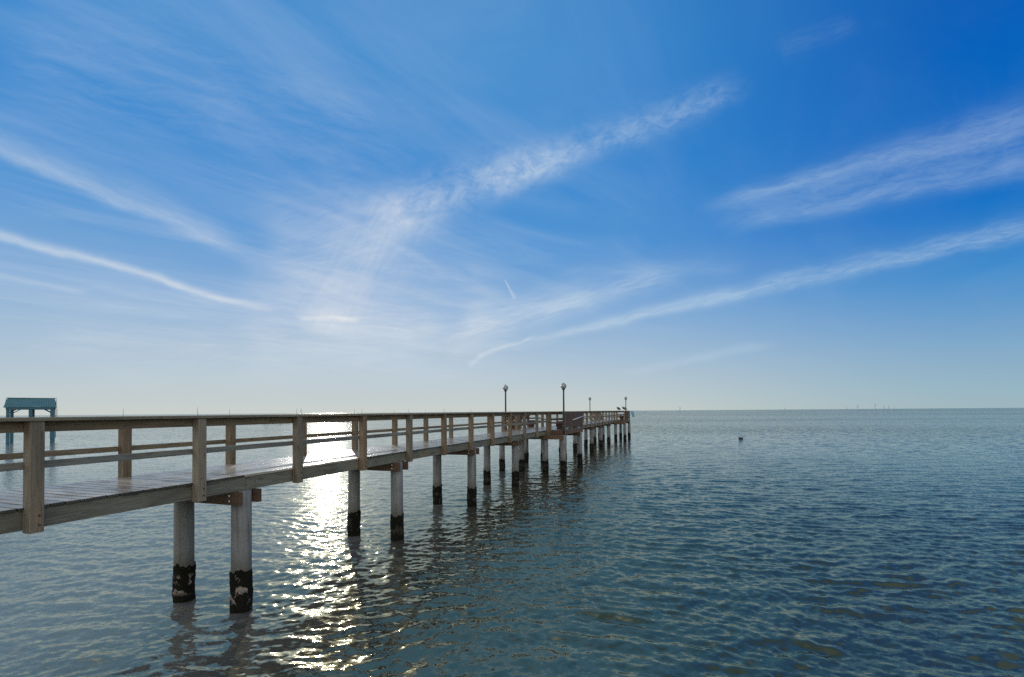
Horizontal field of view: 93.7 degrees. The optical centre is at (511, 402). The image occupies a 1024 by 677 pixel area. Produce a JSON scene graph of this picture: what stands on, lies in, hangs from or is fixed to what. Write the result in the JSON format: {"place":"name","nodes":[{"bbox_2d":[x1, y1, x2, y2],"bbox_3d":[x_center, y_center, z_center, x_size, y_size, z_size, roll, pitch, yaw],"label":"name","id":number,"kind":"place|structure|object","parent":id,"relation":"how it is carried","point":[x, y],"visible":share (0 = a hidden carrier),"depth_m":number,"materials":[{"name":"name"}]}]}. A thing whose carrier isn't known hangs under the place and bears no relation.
{"place":"outdoors","nodes":[
{"label":"outdoors","id":0,"kind":"place"},
{"bbox_2d":[0,408,1023,676],"bbox_3d":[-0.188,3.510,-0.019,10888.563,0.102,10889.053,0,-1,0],"label":"water","id":1,"kind":"structure","parent":0,"point":[786,544],"depth_m":11.16,"materials":[{"name":"blue liquid"}]},
{"bbox_2d":[3,398,56,444],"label":"boat shelter","id":2,"kind":"object","parent":1,"relation":"in","point":[11,405],"visible":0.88,"depth_m":58.72,"materials":[{"name":"teal paint"}]},
{"bbox_2d":[0,0,1023,415],"label":"sky","id":3,"kind":"structure","parent":0,"point":[209,206],"materials":[{"name":"blue"}]},
{"bbox_3d":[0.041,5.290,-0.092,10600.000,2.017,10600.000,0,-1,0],"label":"seabed","id":4,"kind":"structure","parent":0,"visible":0},
{"bbox_2d":[0,408,630,613],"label":"pier","id":5,"kind":"structure","parent":4,"relation":"on","point":[34,505],"depth_m":8.91,"materials":[{"name":"brown wood"}]},
{"bbox_2d":[503,385,507,429],"bbox_3d":[-0.382,0.254,28.840,0.330,2.695,0.330,0,-1,0],"label":"lamp post","id":6,"kind":"object","parent":5,"relation":"on","point":[505,388],"visible":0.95,"depth_m":28.78,"materials":[{"name":"grey metal"}]},
{"bbox_2d":[507,415,534,428],"bbox_3d":[0.639,1.192,30.882,0.540,0.875,4.200,-1,-1,20],"label":"bench","id":7,"kind":"object","parent":5,"relation":"on","point":[521,418],"visible":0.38,"depth_m":31.66,"materials":[{"name":"brown wood"}]},
{"bbox_2d":[556,421,562,429],"bbox_3d":[3.523,1.154,30.008,0.540,0.875,4.200,-1,-1,20],"label":"bench","id":8,"kind":"object","parent":5,"relation":"on","point":[559,426],"visible":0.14,"depth_m":28.09,"materials":[{"name":"brown wood"}]},
{"bbox_2d":[561,383,565,429],"bbox_3d":[2.939,0.203,27.289,0.330,2.695,0.330,0,-1,0],"label":"lamp post","id":9,"kind":"object","parent":5,"relation":"on","point":[563,386],"visible":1,"depth_m":27.24,"materials":[{"name":"grey metal"}]}
]}

